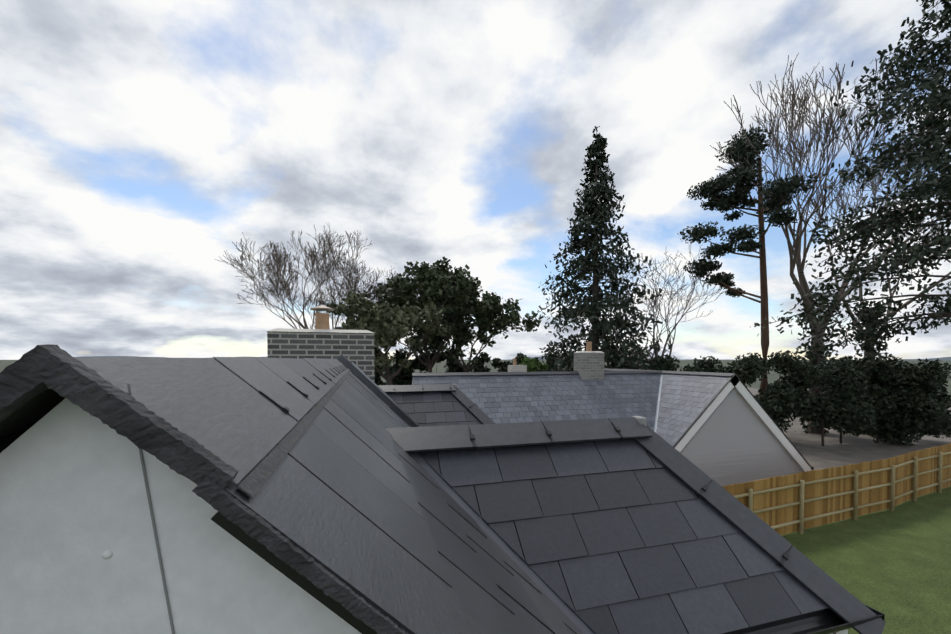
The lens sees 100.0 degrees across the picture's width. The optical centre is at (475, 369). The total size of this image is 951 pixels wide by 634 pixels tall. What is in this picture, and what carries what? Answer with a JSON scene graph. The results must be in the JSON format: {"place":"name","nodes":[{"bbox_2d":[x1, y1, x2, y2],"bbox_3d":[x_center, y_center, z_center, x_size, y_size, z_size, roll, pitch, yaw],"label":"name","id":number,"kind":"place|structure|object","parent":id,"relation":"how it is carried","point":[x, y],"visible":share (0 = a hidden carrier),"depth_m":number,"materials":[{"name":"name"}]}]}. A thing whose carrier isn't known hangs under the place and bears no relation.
{"place":"outdoors","nodes":[
{"label":"outdoors","id":0,"kind":"place"},
{"bbox_2d":[0,360,950,399],"bbox_3d":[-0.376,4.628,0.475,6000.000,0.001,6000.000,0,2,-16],"label":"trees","id":1,"kind":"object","parent":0,"point":[772,376],"depth_m":247.59,"materials":[{"name":"green plant"}]},
{"bbox_2d":[215,225,399,328],"bbox_3d":[-14.039,-4.702,38.511,18.750,17.254,13.924,-1,2,-41],"label":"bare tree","id":2,"kind":"object","parent":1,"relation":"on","point":[277,275],"visible":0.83,"depth_m":36.73,"materials":[{"name":"grey plant"}]},
{"bbox_2d":[0,0,950,359],"label":"sky","id":3,"kind":"structure","parent":0,"point":[140,140],"materials":[{"name":"white"}]},
{"bbox_2d":[81,356,950,360],"bbox_3d":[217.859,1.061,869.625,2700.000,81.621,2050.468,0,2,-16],"label":"distant hills","id":4,"kind":"structure","parent":0,"point":[944,359],"depth_m":1303.07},
{"bbox_2d":[508,365,526,371],"bbox_3d":[2.324,0.037,22.262,0.900,0.550,0.600,0,2,-16],"label":"chimney","id":5,"kind":"object","parent":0,"point":[517,368],"visible":0.64,"depth_m":21.99,"materials":[{"name":"grey"}]},
{"bbox_2d":[748,388,950,469],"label":"earth ground","id":6,"kind":"structure","parent":0,"point":[834,452],"depth_m":21.14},
{"bbox_2d":[326,291,447,384],"bbox_3d":[-6.803,-1.126,33.085,10.542,10.389,9.555,0,2,-16],"label":"olive tree","id":7,"kind":"object","parent":6,"relation":"on","point":[402,320],"depth_m":31.96,"materials":[{"name":"green plant"}]},
{"bbox_2d":[336,256,487,372],"bbox_3d":[-6.677,-3.708,41.175,16.417,15.128,13.106,0,2,-16],"label":"green tree","id":8,"kind":"object","parent":6,"relation":"on","point":[436,279],"depth_m":39.53,"materials":[{"name":"green plant"}]},
{"bbox_2d":[406,291,541,371],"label":"green tree","id":9,"kind":"object","parent":6,"relation":"on","point":[485,308],"depth_m":41.92,"materials":[{"name":"green plant"}]},
{"bbox_2d":[374,346,627,384],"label":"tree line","id":10,"kind":"object","parent":6,"relation":"on","point":[403,376],"depth_m":47.53,"materials":[{"name":"green plant"}]},
{"bbox_2d":[519,356,571,371],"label":"shrubs","id":11,"kind":"object","parent":6,"relation":"on","point":[532,363],"depth_m":31.93,"materials":[{"name":"green plant"}]},
{"bbox_2d":[525,126,672,371],"bbox_3d":[8.614,-6.596,28.652,11.698,21.558,12.286,0,2,-16],"label":"conifer","id":12,"kind":"object","parent":6,"relation":"on","point":[596,150],"depth_m":27.77,"materials":[{"name":"green plant"}]},
{"bbox_2d":[602,238,723,364],"bbox_3d":[14.567,-3.208,31.669,8.573,14.626,10.608,0,2,5],"label":"bare tree","id":13,"kind":"object","parent":6,"relation":"on","point":[655,352],"visible":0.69,"depth_m":30.73,"materials":[{"name":"grey"}]},
{"bbox_2d":[710,475,730,485],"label":"house walls","id":14,"kind":"structure","parent":6,"relation":"on","point":[725,480],"depth_m":13.10,"materials":[{"name":"grey paint"}]},
{"bbox_2d":[411,375,560,421],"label":"roof deck","id":15,"kind":"structure","parent":14,"relation":"on","point":[471,386],"depth_m":13.52,"materials":[{"name":"black stone"}]},
{"bbox_2d":[413,373,660,430],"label":"slates","id":16,"kind":"object","parent":15,"relation":"on","point":[617,395],"visible":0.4,"depth_m":13.92,"materials":[{"name":"grey stone"}]},
{"bbox_2d":[412,370,661,375],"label":"ridge","id":17,"kind":"structure","parent":15,"relation":"on","point":[512,373],"depth_m":14.34,"materials":[{"name":"grey tile"}]},
{"bbox_2d":[574,353,603,379],"bbox_3d":[4.323,0.228,15.244,0.950,1.735,0.600,0,2,-16],"label":"chimney stack","id":18,"kind":"object","parent":15,"relation":"on","point":[588,366],"visible":0.57,"depth_m":14.96,"materials":[{"name":"brick"}]},
{"bbox_2d":[574,351,603,352],"bbox_3d":[4.323,-0.664,15.220,0.974,0.050,0.624,0,2,-16],"label":"chimney flaunching","id":19,"kind":"object","parent":18,"relation":"on","point":[588,352],"visible":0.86,"depth_m":14.98,"materials":[{"name":"grey concrete"}]},
{"bbox_2d":[586,342,591,350],"bbox_3d":[4.323,-0.859,15.215,0.230,0.380,0.224,0,2,-16],"label":"chimney pot","id":20,"kind":"object","parent":19,"relation":"on","point":[588,346],"visible":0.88,"depth_m":15.13,"materials":[{"name":"ceramic"}]},
{"bbox_2d":[654,373,663,431],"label":"valley","id":21,"kind":"structure","parent":15,"relation":"attached to","point":[657,409],"depth_m":14.71,"materials":[{"name":"grey metal"}]},
{"bbox_2d":[604,368,734,375],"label":"ridge tiles","id":22,"kind":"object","parent":15,"relation":"on","point":[695,373],"depth_m":15.01,"materials":[{"name":"grey tile"}]},
{"bbox_2d":[656,373,730,445],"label":"wing slates","id":23,"kind":"structure","parent":15,"relation":"on","point":[685,399],"depth_m":13.64,"materials":[{"name":"grey stone"}]},
{"bbox_2d":[673,374,811,467],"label":"dry verge","id":24,"kind":"structure","parent":15,"relation":"attached to","point":[702,412],"depth_m":12.91,"materials":[{"name":"grey plastic"}]},
{"bbox_2d":[681,389,802,484],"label":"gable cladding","id":25,"kind":"structure","parent":14,"relation":"on","point":[734,438],"depth_m":13.24,"materials":[{"name":"grey paint"}]},
{"bbox_2d":[675,376,811,472],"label":"bargeboards","id":26,"kind":"object","parent":25,"relation":"attached to","point":[746,396],"visible":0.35,"depth_m":13.22,"materials":[{"name":"white"}]},
{"bbox_2d":[677,126,818,399],"bbox_3d":[16.901,-4.878,24.231,7.452,18.372,7.685,0,2,-16],"label":"pine","id":27,"kind":"object","parent":6,"relation":"on","point":[741,147],"depth_m":23.85,"materials":[{"name":"green plant"}]},
{"bbox_2d":[609,350,950,445],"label":"hedge","id":28,"kind":"object","parent":6,"relation":"on","point":[910,401],"depth_m":21.04,"materials":[{"name":"green plant"}]},
{"bbox_2d":[795,282,841,435],"bbox_3d":[21.313,-0.520,24.915,2.207,9.801,2.150,0,2,-16],"label":"tree","id":29,"kind":"object","parent":6,"relation":"on","point":[809,353],"visible":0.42,"depth_m":24.52,"materials":[{"name":"green plant"}]},
{"bbox_2d":[710,34,950,433],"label":"tall tree bare wood","id":30,"kind":"object","parent":6,"relation":"on","point":[801,285],"visible":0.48,"depth_m":22.89,"materials":[{"name":"grey"}]},
{"bbox_2d":[765,144,950,433],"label":"tall tree bare wood","id":31,"kind":"object","parent":6,"relation":"on","point":[842,206],"visible":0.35,"depth_m":26.45,"materials":[{"name":"grey"}]},
{"bbox_2d":[852,299,888,434],"bbox_3d":[24.345,0.055,24.730,1.868,8.672,1.757,0,2,-16],"label":"tree","id":32,"kind":"object","parent":6,"relation":"on","point":[866,348],"visible":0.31,"depth_m":24.41,"materials":[{"name":"green plant"}]},
{"bbox_2d":[781,486,950,633],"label":"lawn ground","id":33,"kind":"structure","parent":0,"point":[894,566],"depth_m":9.28,"materials":[{"name":"green plant"}]},
{"bbox_2d":[0,398,361,633],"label":"gable wall","id":34,"kind":"structure","parent":33,"relation":"on","point":[74,505],"depth_m":0.40,"materials":[{"name":"white paint"}]},
{"bbox_2d":[0,436,19,452],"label":"soffit","id":35,"kind":"structure","parent":34,"relation":"on","point":[5,444],"depth_m":0.40,"materials":[{"name":"black"}]},
{"bbox_2d":[0,357,349,488],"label":"roof slates","id":36,"kind":"structure","parent":35,"relation":"on","point":[225,410],"depth_m":0.54,"materials":[{"name":"grey stone"}]},
{"bbox_2d":[0,344,61,420],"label":"verge","id":37,"kind":"structure","parent":36,"relation":"on","point":[19,387],"depth_m":0.34,"materials":[{"name":"grey stone"}]},
{"bbox_2d":[20,345,238,489],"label":"verge","id":38,"kind":"structure","parent":36,"relation":"attached to","point":[92,392],"depth_m":0.36,"materials":[{"name":"grey stone"}]},
{"bbox_2d":[259,364,347,413],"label":"ridge clips","id":39,"kind":"object","parent":36,"relation":"attached to","point":[285,409],"visible":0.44,"depth_m":1.06,"materials":[{"name":"black metal"}]},
{"bbox_2d":[336,371,409,428],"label":"slates","id":40,"kind":"object","parent":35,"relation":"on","point":[356,389],"visible":0.38,"depth_m":2.99,"materials":[{"name":"grey"}]},
{"bbox_2d":[337,354,417,426],"bbox_3d":[-0.944,0.520,4.898,1.408,1.408,0.140,0,2,-16],"label":"verge upstand","id":41,"kind":"object","parent":40,"relation":"on","point":[342,358],"visible":0.46,"depth_m":4.75,"materials":[{"name":"grey metal"}]},
{"bbox_2d":[352,362,420,426],"bbox_3d":[-0.859,0.523,4.852,1.233,1.233,0.035,0,2,-16],"label":"verge cap","id":42,"kind":"object","parent":41,"relation":"attached to","point":[384,393],"visible":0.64,"depth_m":4.76,"materials":[{"name":"metal"}]},
{"bbox_2d":[344,364,410,426],"bbox_3d":[-0.893,0.575,4.789,1.292,1.292,0.100,0,2,-16],"label":"verge flashing","id":43,"kind":"object","parent":40,"relation":"on","point":[378,396],"visible":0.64,"depth_m":4.68,"materials":[{"name":"grey metal"}]},
{"bbox_2d":[226,384,583,633],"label":"slates","id":44,"kind":"object","parent":35,"relation":"on","point":[353,495],"visible":0.9,"depth_m":0.73,"materials":[{"name":"grey stone"}]},
{"bbox_2d":[211,512,377,633],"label":"bargeboard","id":45,"kind":"object","parent":44,"relation":"attached to","point":[262,551],"visible":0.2,"depth_m":0.41,"materials":[{"name":"black"}]},
{"bbox_2d":[192,477,408,633],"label":"roof verge","id":46,"kind":"structure","parent":44,"relation":"on","point":[244,518],"depth_m":0.40,"materials":[{"name":"grey stone"}]},
{"bbox_2d":[437,449,560,569],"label":"slate gaps","id":47,"kind":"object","parent":35,"relation":"on","point":[474,490],"depth_m":1.99,"materials":[{"name":"black"}]},
{"bbox_2d":[417,438,828,633],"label":"slates","id":48,"kind":"object","parent":47,"relation":"on","point":[631,536],"visible":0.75,"depth_m":1.94,"materials":[{"name":"grey stone"}]},
{"bbox_2d":[633,426,885,633],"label":"hip","id":49,"kind":"object","parent":48,"relation":"on","point":[838,599],"visible":0.83,"depth_m":2.06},
{"bbox_2d":[696,480,790,566],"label":"ridge clips","id":50,"kind":"object","parent":49,"relation":"attached to","point":[785,556],"visible":0.54,"depth_m":2.00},
{"bbox_2d":[632,416,645,426],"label":"wall","id":51,"kind":"structure","parent":47,"relation":"on","point":[640,420],"depth_m":2.48,"materials":[{"name":"grey paint"}]},
{"bbox_2d":[408,452,595,633],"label":"valley trough","id":52,"kind":"object","parent":35,"relation":"on","point":[539,582],"visible":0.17,"depth_m":1.80,"materials":[{"name":"grey metal"}]},
{"bbox_2d":[386,417,652,452],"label":"ridge","id":53,"kind":"structure","parent":35,"relation":"on","point":[427,438],"depth_m":2.22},
{"bbox_2d":[469,422,624,449],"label":"ridge clips","id":54,"kind":"object","parent":53,"relation":"attached to","point":[548,433],"visible":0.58,"depth_m":2.25,"materials":[{"name":"black metal"}]},
{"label":"slates","id":55,"kind":"object","parent":35,"relation":"on","visible":0},
{"bbox_2d":[237,370,350,498],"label":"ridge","id":56,"kind":"structure","parent":55,"relation":"on","point":[253,481],"depth_m":0.56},
{"bbox_2d":[102,550,112,558],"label":"gable screws","id":57,"kind":"object","parent":34,"relation":"attached to","point":[108,554],"visible":1,"depth_m":0.40,"materials":[{"name":"white metal"}]},
{"bbox_2d":[127,384,174,633],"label":"gable panel joint","id":58,"kind":"object","parent":34,"relation":"attached to","point":[155,532],"visible":0.8,"depth_m":0.41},
{"bbox_2d":[748,452,942,533],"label":"fence posts","id":59,"kind":"object","parent":33,"relation":"on","point":[855,494],"visible":0.56,"depth_m":11.51,"materials":[{"name":"brown wood"}]},
{"bbox_2d":[733,451,950,528],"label":"fence rails","id":60,"kind":"object","parent":59,"relation":"attached to","point":[836,494],"visible":0.52,"depth_m":11.27,"materials":[{"name":"brown wood"}]},
{"bbox_2d":[722,443,950,534],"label":"fence boards","id":61,"kind":"object","parent":60,"relation":"attached to","point":[789,513],"visible":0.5,"depth_m":11.31,"materials":[{"name":"brown wood"}]},
{"bbox_2d":[750,0,950,348],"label":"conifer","id":62,"kind":"object","parent":33,"relation":"on","point":[941,189],"depth_m":16.16,"materials":[{"name":"green plant"}]},
{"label":"house","id":63,"kind":"structure","parent":33,"relation":"on"},
{"bbox_2d":[267,331,374,382],"bbox_3d":[-2.261,0.901,6.028,1.420,2.873,0.700,0,2,-16],"label":"chimney stack","id":64,"kind":"object","parent":63,"relation":"on","point":[357,349],"visible":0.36,"depth_m":5.67,"materials":[{"name":"brick"}]},
{"bbox_2d":[269,328,374,333],"bbox_3d":[-2.261,-0.560,5.989,1.444,0.050,0.724,0,2,-16],"label":"chimney cap","id":65,"kind":"object","parent":64,"relation":"on","point":[319,330],"visible":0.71,"depth_m":5.69,"materials":[{"name":"grey concrete"}]},
{"bbox_2d":[315,313,329,328],"bbox_3d":[-2.290,-0.700,5.978,0.230,0.270,0.224,0,2,-16],"label":"chimney pot","id":66,"kind":"object","parent":65,"relation":"on","point":[322,320],"visible":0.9,"depth_m":5.89,"materials":[{"name":"ceramic"}]},
{"bbox_2d":[310,305,333,312],"bbox_3d":[-2.290,-0.895,5.973,0.340,0.140,0.331,0,2,-16],"label":"chimney cowl","id":67,"kind":"object","parent":66,"relation":"on","point":[321,308],"visible":0.92,"depth_m":5.92,"materials":[{"name":"beige"}]},
{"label":"walls","id":68,"kind":"object","parent":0,"visible":0},
{"bbox_2d":[831,629,847,633],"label":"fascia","id":69,"kind":"structure","parent":68,"relation":"on","point":[843,632],"depth_m":1.95,"materials":[{"name":"white"}]},
{"bbox_2d":[724,604,884,633],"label":"gutter","id":70,"kind":"object","parent":69,"relation":"attached to","point":[827,621],"visible":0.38,"depth_m":1.83,"materials":[{"name":"black plastic"}]},
{"bbox_3d":[-1.122,0.761,6.404,3.200,0.936,2.000,0,2,-16],"label":"middle deck","id":71,"kind":"object","parent":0,"visible":0},
{"bbox_2d":[378,384,455,391],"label":"ridge","id":72,"kind":"structure","parent":71,"relation":"on","point":[418,388],"depth_m":6.37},
{"bbox_2d":[386,391,482,426],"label":"slates","id":73,"kind":"object","parent":71,"relation":"on","point":[419,410],"visible":0.21,"depth_m":6.18,"materials":[{"name":"grey stone"}]},
{"bbox_2d":[450,387,494,423],"bbox_3d":[0.235,0.825,6.202,0.265,1.056,1.420,-2,3,-55],"label":"hip","id":74,"kind":"object","parent":73,"relation":"on","point":[474,409],"visible":0.44,"depth_m":6.31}
]}

